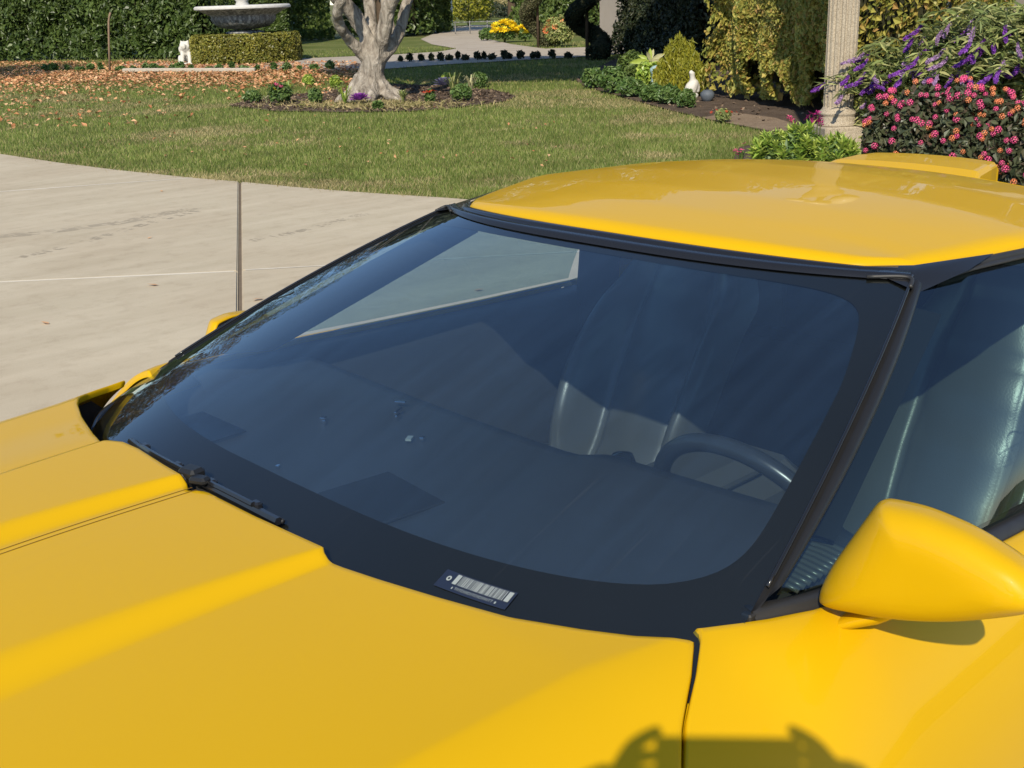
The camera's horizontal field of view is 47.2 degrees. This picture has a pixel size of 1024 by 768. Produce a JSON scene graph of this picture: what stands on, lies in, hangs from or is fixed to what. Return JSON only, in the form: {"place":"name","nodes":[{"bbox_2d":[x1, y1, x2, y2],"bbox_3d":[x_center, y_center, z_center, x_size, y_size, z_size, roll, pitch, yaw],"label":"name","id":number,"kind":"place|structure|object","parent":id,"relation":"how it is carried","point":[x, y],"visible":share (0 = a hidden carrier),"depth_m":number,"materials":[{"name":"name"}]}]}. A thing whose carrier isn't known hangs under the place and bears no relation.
{"place":"outdoors","nodes":[
{"label":"outdoors","id":0,"kind":"place"},
{"bbox_2d":[0,154,578,420],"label":"driveway","id":1,"kind":"structure","parent":0,"point":[86,262],"depth_m":7.27,"materials":[{"name":"concrete"}]},
{"bbox_2d":[0,153,1023,767],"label":"sports car","id":2,"kind":"object","parent":1,"relation":"on","point":[714,463],"visible":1,"depth_m":1.64,"materials":[{"name":"yellow metal"}]},
{"bbox_2d":[124,25,624,69],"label":"path","id":3,"kind":"structure","parent":0,"point":[463,40],"depth_m":34.80,"materials":[{"name":"grey concrete"}]},
{"bbox_2d":[178,40,191,63],"bbox_3d":[-9.383,-9.556,33.808,0.570,0.699,0.605,-2,18,0],"label":"lion statue","id":4,"kind":"object","parent":3,"relation":"on","point":[184,51],"visible":0.78,"depth_m":33.64,"materials":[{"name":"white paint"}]},
{"bbox_2d":[193,0,290,37],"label":"fountain","id":5,"kind":"object","parent":3,"relation":"on","point":[239,16],"visible":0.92,"depth_m":32.80,"materials":[{"name":"grey stone"}]},
{"bbox_2d":[189,30,303,64],"bbox_3d":[-7.650,-9.706,33.795,3.210,0.872,3.204,-18,24,-40],"label":"box hedge ring","id":6,"kind":"object","parent":3,"relation":"on","point":[263,47],"visible":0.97,"depth_m":32.59,"materials":[{"name":"green plant"}]},
{"bbox_2d":[280,62,291,69],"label":"edging plant","id":7,"kind":"object","parent":3,"relation":"on","point":[286,65],"visible":0.92,"depth_m":28.65,"materials":[{"name":"green plant"}]},
{"bbox_2d":[309,63,320,69],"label":"edging plant","id":8,"kind":"object","parent":3,"relation":"on","point":[314,66],"visible":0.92,"depth_m":28.52,"materials":[{"name":"green plant"}]},
{"bbox_2d":[324,59,334,69],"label":"edging plant","id":9,"kind":"object","parent":3,"relation":"on","point":[329,64],"visible":0.97,"depth_m":28.46,"materials":[{"name":"green plant"}]},
{"bbox_2d":[404,52,413,61],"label":"edging plant","id":10,"kind":"object","parent":3,"relation":"on","point":[409,56],"visible":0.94,"depth_m":30.83,"materials":[{"name":"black plant"}]},
{"bbox_2d":[436,52,444,60],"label":"edging plant","id":11,"kind":"object","parent":3,"relation":"on","point":[440,56],"visible":0.98,"depth_m":30.61,"materials":[{"name":"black plant"}]},
{"bbox_2d":[473,50,481,59],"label":"edging plant","id":12,"kind":"object","parent":3,"relation":"on","point":[477,55],"visible":0.94,"depth_m":30.54,"materials":[{"name":"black plant"}]},
{"bbox_2d":[453,19,512,33],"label":"road rail","id":13,"kind":"object","parent":3,"relation":"on","point":[469,26],"visible":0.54,"depth_m":53.15,"materials":[{"name":"grey metal"}]},
{"bbox_2d":[478,26,493,40],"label":"blue green shrub","id":14,"kind":"object","parent":3,"relation":"on","point":[486,34],"visible":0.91,"depth_m":43.90,"materials":[{"name":"green plant"}]},
{"bbox_2d":[487,52,496,59],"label":"edging plant","id":15,"kind":"object","parent":3,"relation":"on","point":[491,56],"visible":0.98,"depth_m":30.28,"materials":[{"name":"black plant"}]},
{"bbox_2d":[500,49,508,58],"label":"edging plant","id":16,"kind":"object","parent":3,"relation":"on","point":[504,53],"visible":0.99,"depth_m":30.31,"materials":[{"name":"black plant"}]},
{"bbox_2d":[507,0,515,17],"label":"garden tree","id":17,"kind":"object","parent":3,"relation":"on","point":[510,4],"visible":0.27,"depth_m":56.92,"materials":[{"name":"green plant"}]},
{"bbox_2d":[516,50,524,58],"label":"edging plant","id":18,"kind":"object","parent":3,"relation":"on","point":[520,54],"visible":0.98,"depth_m":30.10,"materials":[{"name":"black plant"}]},
{"bbox_2d":[529,51,537,59],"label":"edging plant","id":19,"kind":"object","parent":3,"relation":"on","point":[532,55],"visible":0.96,"depth_m":30.10,"materials":[{"name":"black plant"}]},
{"bbox_2d":[547,49,555,58],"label":"edging plant","id":20,"kind":"object","parent":3,"relation":"on","point":[551,53],"visible":0.98,"depth_m":29.92,"materials":[{"name":"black plant"}]},
{"bbox_2d":[302,38,451,57],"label":"side lawn","id":21,"kind":"structure","parent":0,"point":[342,45],"depth_m":42.03,"materials":[{"name":"green plant"}]},
{"bbox_2d":[0,37,771,199],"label":"lawn","id":22,"kind":"structure","parent":0,"point":[516,41],"depth_m":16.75,"materials":[{"name":"plant"}]},
{"bbox_2d":[47,62,59,70],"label":"edging plant","id":23,"kind":"object","parent":22,"relation":"on","point":[52,66],"visible":0.98,"depth_m":32.38,"materials":[{"name":"green plant"}]},
{"bbox_2d":[86,63,95,69],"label":"edging plant","id":24,"kind":"object","parent":22,"relation":"on","point":[89,66],"visible":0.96,"depth_m":31.85,"materials":[{"name":"green plant"}]},
{"bbox_2d":[108,12,110,69],"bbox_3d":[-10.662,-9.077,31.064,0.281,1.498,0.054,-2,18,0],"label":"garden rod","id":25,"kind":"object","parent":22,"relation":"on","point":[109,59],"visible":0.95,"depth_m":31.05,"materials":[{"name":"wood"}]},
{"bbox_2d":[174,61,184,67],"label":"edging plant","id":26,"kind":"object","parent":22,"relation":"on","point":[180,64],"visible":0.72,"depth_m":30.18,"materials":[{"name":"green plant"}]},
{"bbox_2d":[0,59,359,128],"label":"fallen leaves","id":27,"kind":"object","parent":22,"relation":"on","point":[82,74],"visible":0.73,"depth_m":27.21,"materials":[{"name":"brown plant"}]},
{"bbox_2d":[5,152,474,199],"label":"edge grass","id":28,"kind":"structure","parent":22,"relation":"on","point":[293,185],"depth_m":10.47,"materials":[{"name":"green plant"}]},
{"bbox_2d":[221,0,298,30],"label":"laurel hedge","id":29,"kind":"object","parent":22,"relation":"on","point":[282,21],"visible":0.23,"depth_m":45.99,"materials":[{"name":"green plant"}]},
{"bbox_2d":[268,61,277,69],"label":"edging plant","id":30,"kind":"object","parent":22,"relation":"on","point":[274,65],"visible":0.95,"depth_m":28.83,"materials":[{"name":"green plant"}]},
{"bbox_2d":[10,78,556,165],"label":"scattered leaves","id":31,"kind":"object","parent":22,"relation":"on","point":[508,123],"visible":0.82,"depth_m":13.83,"materials":[{"name":"brown plant"}]},
{"bbox_2d":[302,74,314,84],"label":"bedding plant","id":32,"kind":"object","parent":22,"relation":"on","point":[308,79],"visible":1,"depth_m":23.09,"materials":[{"name":"green plant"}]},
{"bbox_2d":[290,0,335,40],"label":"evergreen shrub","id":33,"kind":"object","parent":22,"relation":"on","point":[313,20],"visible":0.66,"depth_m":52.20,"materials":[{"name":"green plant"}]},
{"bbox_2d":[329,74,342,87],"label":"bedding plant","id":34,"kind":"object","parent":22,"relation":"on","point":[335,80],"visible":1,"depth_m":22.43,"materials":[{"name":"green plant"}]},
{"bbox_2d":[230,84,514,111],"bbox_3d":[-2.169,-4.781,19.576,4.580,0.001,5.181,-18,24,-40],"label":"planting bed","id":35,"kind":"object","parent":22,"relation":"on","point":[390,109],"visible":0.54,"depth_m":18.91,"materials":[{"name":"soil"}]},
{"bbox_2d":[242,90,262,101],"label":"bedding plant","id":36,"kind":"object","parent":35,"relation":"on","point":[253,95],"visible":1,"depth_m":19.47,"materials":[{"name":"green plant"}]},
{"bbox_2d":[266,81,292,103],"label":"bedding plant","id":37,"kind":"object","parent":35,"relation":"on","point":[280,92],"visible":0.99,"depth_m":18.79,"materials":[{"name":"green plant"}]},
{"bbox_2d":[307,88,322,102],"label":"bedding plant","id":38,"kind":"object","parent":35,"relation":"on","point":[316,94],"visible":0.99,"depth_m":18.76,"materials":[{"name":"green plant"}]},
{"bbox_2d":[338,85,352,102],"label":"strap leaf tuft","id":39,"kind":"object","parent":35,"relation":"on","point":[344,96],"visible":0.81,"depth_m":18.35,"materials":[{"name":"green plant"}]},
{"bbox_2d":[216,83,511,112],"bbox_3d":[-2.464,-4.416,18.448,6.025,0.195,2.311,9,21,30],"label":"dry mulch","id":40,"kind":"object","parent":35,"relation":"on","point":[363,104],"visible":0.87,"depth_m":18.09,"materials":[{"name":"brown plant"}]},
{"bbox_2d":[348,93,370,99],"bbox_3d":[-2.393,-4.485,18.272,0.361,0.106,0.345,-18,24,-40],"label":"ornamental kale","id":41,"kind":"object","parent":40,"relation":"on","point":[358,96],"visible":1,"depth_m":18.21,"materials":[{"name":"purple plant"}]},
{"bbox_2d":[330,0,412,101],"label":"gnarled tree","id":42,"kind":"object","parent":35,"relation":"on","point":[374,48],"visible":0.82,"depth_m":18.81,"materials":[{"name":"grey plant"}]},
{"bbox_2d":[372,100,384,108],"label":"bedding plant","id":43,"kind":"object","parent":35,"relation":"on","point":[378,104],"visible":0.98,"depth_m":17.50,"materials":[{"name":"green plant"}]},
{"bbox_2d":[397,89,407,100],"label":"strap leaf tuft","id":44,"kind":"object","parent":35,"relation":"on","point":[401,93],"visible":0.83,"depth_m":18.37,"materials":[{"name":"green plant"}]},
{"bbox_2d":[423,88,436,101],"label":"bedding plant","id":45,"kind":"object","parent":35,"relation":"on","point":[430,95],"visible":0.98,"depth_m":18.19,"materials":[{"name":"green plant"}]},
{"bbox_2d":[433,77,451,85],"bbox_3d":[-1.196,-5.281,20.445,0.448,0.135,0.429,-18,24,-40],"label":"ornamental kale","id":46,"kind":"object","parent":35,"relation":"on","point":[441,82],"visible":0.84,"depth_m":20.37,"materials":[{"name":"purple plant"}]},
{"bbox_2d":[443,72,461,88],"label":"strap leaf tuft","id":47,"kind":"object","parent":35,"relation":"on","point":[452,83],"visible":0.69,"depth_m":19.71,"materials":[{"name":"green plant"}]},
{"bbox_2d":[449,83,472,99],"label":"bedding plant","id":48,"kind":"object","parent":35,"relation":"on","point":[460,91],"visible":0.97,"depth_m":18.34,"materials":[{"name":"green plant"}]},
{"bbox_2d":[463,73,477,88],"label":"strap leaf tuft","id":49,"kind":"object","parent":35,"relation":"on","point":[470,82],"visible":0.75,"depth_m":20.04,"materials":[{"name":"green plant"}]},
{"bbox_2d":[470,71,487,86],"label":"bedding plant","id":50,"kind":"object","parent":35,"relation":"on","point":[482,79],"visible":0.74,"depth_m":21.11,"materials":[{"name":"green plant"}]},
{"bbox_2d":[376,0,380,24],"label":"garden tree","id":51,"kind":"object","parent":22,"relation":"on","point":[378,5],"visible":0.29,"depth_m":53.08,"materials":[{"name":"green plant"}]},
{"bbox_2d":[489,18,518,42],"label":"chrysanthemum","id":52,"kind":"object","parent":22,"relation":"on","point":[505,29],"visible":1,"depth_m":41.69,"materials":[{"name":"yellow plant"}]},
{"bbox_2d":[515,24,532,41],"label":"chrysanthemum","id":53,"kind":"object","parent":22,"relation":"on","point":[522,32],"visible":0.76,"depth_m":41.84,"materials":[{"name":"green plant"}]},
{"bbox_2d":[518,0,556,47],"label":"spiral topiary","id":54,"kind":"object","parent":22,"relation":"on","point":[531,22],"visible":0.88,"depth_m":36.60,"materials":[{"name":"green plant"}]},
{"bbox_2d":[542,14,575,46],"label":"flowering shrub","id":55,"kind":"object","parent":22,"relation":"on","point":[558,31],"visible":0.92,"depth_m":36.44,"materials":[{"name":"green plant"}]},
{"bbox_2d":[564,51,573,58],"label":"edging plant","id":56,"kind":"object","parent":22,"relation":"on","point":[567,54],"visible":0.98,"depth_m":29.85,"materials":[{"name":"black plant"}]},
{"bbox_2d":[563,0,613,60],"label":"spiral topiary","id":57,"kind":"object","parent":22,"relation":"on","point":[597,38],"visible":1,"depth_m":28.76,"materials":[{"name":"green plant"}]},
{"bbox_2d":[600,0,1023,48],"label":"house","id":58,"kind":"structure","parent":22,"relation":"on","point":[608,10],"depth_m":33.76,"materials":[{"name":"beige paint"}]},
{"bbox_2d":[329,5,580,36],"bbox_3d":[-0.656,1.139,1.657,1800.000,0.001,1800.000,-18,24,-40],"label":"ground","id":59,"kind":"structure","parent":0,"point":[406,35],"depth_m":57.41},
{"bbox_2d":[0,0,253,60],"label":"laurel hedge","id":60,"kind":"object","parent":59,"relation":"on","point":[78,29],"visible":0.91,"depth_m":38.80,"materials":[{"name":"green plant"}]},
{"bbox_2d":[342,0,435,35],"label":"evergreen shrub","id":61,"kind":"object","parent":59,"relation":"on","point":[414,15],"visible":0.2,"depth_m":53.91,"materials":[{"name":"green plant"}]},
{"bbox_2d":[406,0,453,34],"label":"evergreen shrub","id":62,"kind":"object","parent":59,"relation":"on","point":[442,15],"visible":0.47,"depth_m":56.96,"materials":[{"name":"green plant"}]},
{"bbox_2d":[507,0,599,34],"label":"evergreen shrub","id":63,"kind":"object","parent":59,"relation":"on","point":[551,8],"visible":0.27,"depth_m":49.42,"materials":[{"name":"green plant"}]},
{"bbox_2d":[453,16,519,25],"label":"verge","id":64,"kind":"structure","parent":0,"point":[482,23],"depth_m":78.46,"materials":[{"name":"green plant"}]},
{"bbox_2d":[452,0,494,25],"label":"yellow shrub","id":65,"kind":"object","parent":64,"relation":"on","point":[476,8],"visible":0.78,"depth_m":65.92,"materials":[{"name":"yellow plant"}]},
{"bbox_2d":[458,2,507,19],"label":"dark shrub","id":66,"kind":"object","parent":64,"relation":"on","point":[501,10],"visible":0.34,"depth_m":82.91,"materials":[{"name":"green plant"}]},
{"bbox_2d":[469,0,507,16],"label":"dry shrub","id":67,"kind":"object","parent":64,"relation":"on","point":[502,1],"visible":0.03,"depth_m":91.66,"materials":[{"name":"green plant"}]},
{"bbox_2d":[575,56,1023,158],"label":"planting bed","id":68,"kind":"object","parent":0,"point":[778,110],"visible":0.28,"depth_m":16.22,"materials":[{"name":"soil"}]},
{"bbox_2d":[580,67,601,87],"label":"ground cover plant","id":69,"kind":"object","parent":68,"relation":"on","point":[589,76],"visible":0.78,"depth_m":19.98,"materials":[{"name":"green plant"}]},
{"bbox_2d":[598,65,626,92],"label":"ground cover plant","id":70,"kind":"object","parent":68,"relation":"on","point":[610,77],"visible":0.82,"depth_m":18.77,"materials":[{"name":"green plant"}]},
{"bbox_2d":[615,76,645,96],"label":"ground cover plant","id":71,"kind":"object","parent":68,"relation":"on","point":[629,86],"visible":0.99,"depth_m":18.00,"materials":[{"name":"green plant"}]},
{"bbox_2d":[616,49,646,76],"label":"ground cover plant","id":72,"kind":"object","parent":68,"relation":"on","point":[624,60],"visible":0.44,"depth_m":19.87,"materials":[{"name":"green plant"}]},
{"bbox_2d":[635,60,656,84],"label":"ground cover plant","id":73,"kind":"object","parent":68,"relation":"on","point":[643,73],"visible":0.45,"depth_m":18.49,"materials":[{"name":"green plant"}]},
{"bbox_2d":[629,49,664,63],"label":"striped plant","id":74,"kind":"object","parent":68,"relation":"on","point":[649,57],"visible":0.66,"depth_m":19.44,"materials":[{"name":"yellow plant"}]},
{"bbox_2d":[639,82,663,101],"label":"ground cover plant","id":75,"kind":"object","parent":68,"relation":"on","point":[648,91],"visible":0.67,"depth_m":17.05,"materials":[{"name":"green plant"}]},
{"bbox_2d":[611,0,720,63],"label":"dark hedge","id":76,"kind":"object","parent":68,"relation":"on","point":[656,25],"visible":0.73,"depth_m":26.85,"materials":[{"name":"green plant"}]},
{"bbox_2d":[654,82,679,103],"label":"ground cover plant","id":77,"kind":"object","parent":68,"relation":"on","point":[668,93],"visible":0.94,"depth_m":16.62,"materials":[{"name":"green plant"}]},
{"bbox_2d":[650,31,709,95],"bbox_3d":[2.583,-4.853,17.873,0.790,1.038,0.890,-18,24,-40],"label":"golden cypress","id":78,"kind":"object","parent":68,"relation":"on","point":[681,57],"visible":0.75,"depth_m":17.72,"materials":[{"name":"plant"}]},
{"bbox_2d":[675,88,695,107],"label":"ground cover plant","id":79,"kind":"object","parent":68,"relation":"on","point":[685,97],"visible":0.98,"depth_m":16.04,"materials":[{"name":"green plant"}]},
{"bbox_2d":[685,70,699,97],"bbox_3d":[2.709,-4.512,17.615,0.212,0.408,0.196,6,20,24],"label":"goose statue","id":80,"kind":"object","parent":68,"relation":"on","point":[693,84],"visible":0.73,"depth_m":17.55,"materials":[{"name":"white paint"}]},
{"bbox_2d":[700,90,714,100],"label":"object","id":81,"kind":"object","parent":68,"relation":"on","point":[707,95],"visible":1,"depth_m":16.91,"materials":[{"name":"grey stone"}]},
{"bbox_2d":[732,142,745,158],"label":"pink flower","id":82,"kind":"object","parent":68,"relation":"on","point":[743,149],"visible":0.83,"depth_m":10.76,"materials":[{"name":"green plant"}]},
{"bbox_2d":[703,112,807,131],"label":"dry soil","id":83,"kind":"structure","parent":68,"relation":"on","point":[751,120],"depth_m":14.11,"materials":[{"name":"brown soil"}]},
{"bbox_2d":[711,108,742,123],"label":"red flower","id":84,"kind":"object","parent":83,"relation":"on","point":[722,115],"visible":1,"depth_m":14.13,"materials":[{"name":"green plant"}]},
{"bbox_2d":[745,127,787,159],"bbox_3d":[2.320,-2.126,10.507,0.485,0.335,0.429,-18,24,-40],"label":"lime plant","id":85,"kind":"object","parent":68,"relation":"on","point":[764,145],"visible":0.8,"depth_m":10.41,"materials":[{"name":"green plant"}]},
{"bbox_2d":[729,43,823,100],"bbox_3d":[4.709,-5.854,17.056,3.138,3.157,1.679,-18,24,-40],"label":"gold green hedge","id":86,"kind":"object","parent":68,"relation":"on","point":[756,82],"depth_m":16.73,"materials":[{"name":"green plant"}]},
{"bbox_2d":[775,119,826,160],"bbox_3d":[2.526,-2.091,10.176,0.516,0.411,0.503,-18,24,-40],"label":"lime plant","id":87,"kind":"object","parent":68,"relation":"on","point":[800,141],"visible":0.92,"depth_m":10.08,"materials":[{"name":"green plant"}]},
{"bbox_2d":[787,110,823,136],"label":"magenta flower","id":88,"kind":"object","parent":68,"relation":"on","point":[810,118],"visible":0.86,"depth_m":10.41,"materials":[{"name":"pink plant"}]},
{"bbox_2d":[806,130,861,161],"bbox_3d":[2.769,-1.978,9.951,0.479,0.351,0.512,-2,18,0],"label":"lime plant","id":89,"kind":"object","parent":68,"relation":"on","point":[837,146],"visible":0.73,"depth_m":9.86,"materials":[{"name":"green plant"}]},
{"bbox_2d":[812,0,863,147],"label":"stone column","id":90,"kind":"structure","parent":68,"relation":"on","point":[842,31],"depth_m":10.60,"materials":[{"name":"beige stone"}]},
{"bbox_2d":[701,0,1015,111],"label":"gold green hedge","id":91,"kind":"object","parent":68,"relation":"on","point":[786,39],"visible":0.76,"depth_m":15.01,"materials":[{"name":"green plant"}]},
{"bbox_2d":[810,55,910,147],"bbox_3d":[3.340,-2.526,10.702,1.099,0.961,1.023,-18,24,-40],"label":"purple sage","id":92,"kind":"object","parent":68,"relation":"on","point":[865,95],"visible":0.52,"depth_m":10.49,"materials":[{"name":"green plant"}]},
{"bbox_2d":[860,87,903,153],"bbox_3d":[2.838,-1.834,8.887,0.394,0.818,0.388,-18,24,-40],"label":"lantana shrub","id":93,"kind":"object","parent":68,"relation":"on","point":[878,121],"visible":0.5,"depth_m":8.77,"materials":[{"name":"green plant"}]},
{"bbox_2d":[839,34,992,103],"bbox_3d":[3.672,-2.492,10.329,1.439,1.148,1.344,-4,18,-7],"label":"purple sage","id":94,"kind":"object","parent":68,"relation":"on","point":[898,54],"visible":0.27,"depth_m":10.32,"materials":[{"name":"green plant"}]},
{"bbox_2d":[888,78,946,154],"bbox_3d":[2.955,-1.765,8.531,0.452,0.903,0.476,-18,24,-40],"label":"lantana shrub","id":95,"kind":"object","parent":68,"relation":"on","point":[910,128],"visible":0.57,"depth_m":8.37,"materials":[{"name":"green plant"}]},
{"bbox_2d":[888,18,1023,131],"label":"purple sage","id":96,"kind":"object","parent":68,"relation":"on","point":[946,76],"visible":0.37,"depth_m":9.96,"materials":[{"name":"green plant"}]},
{"bbox_2d":[926,75,993,159],"bbox_3d":[3.170,-1.709,8.290,0.467,0.933,0.477,-18,24,-40],"label":"lantana shrub","id":97,"kind":"object","parent":68,"relation":"on","point":[954,115],"visible":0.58,"depth_m":8.13,"materials":[{"name":"green plant"}]},
{"bbox_2d":[899,0,1023,101],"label":"purple sage","id":98,"kind":"object","parent":68,"relation":"on","point":[986,17],"visible":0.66,"depth_m":9.59,"materials":[{"name":"green plant"}]},
{"bbox_2d":[952,0,1023,101],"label":"purple sage","id":99,"kind":"object","parent":68,"relation":"on","point":[1016,61],"visible":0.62,"depth_m":9.40,"materials":[{"name":"green plant"}]},
{"bbox_2d":[965,86,1021,182],"bbox_3d":[3.375,-1.649,8.204,0.434,0.860,0.442,-18,24,-40],"label":"lantana shrub","id":100,"kind":"object","parent":68,"relation":"on","point":[990,137],"visible":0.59,"depth_m":8.05,"materials":[{"name":"green plant"}]},
{"bbox_2d":[996,101,1023,185],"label":"lantana shrub","id":101,"kind":"object","parent":68,"relation":"on","point":[1015,172],"visible":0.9,"depth_m":7.95,"materials":[{"name":"green plant"}]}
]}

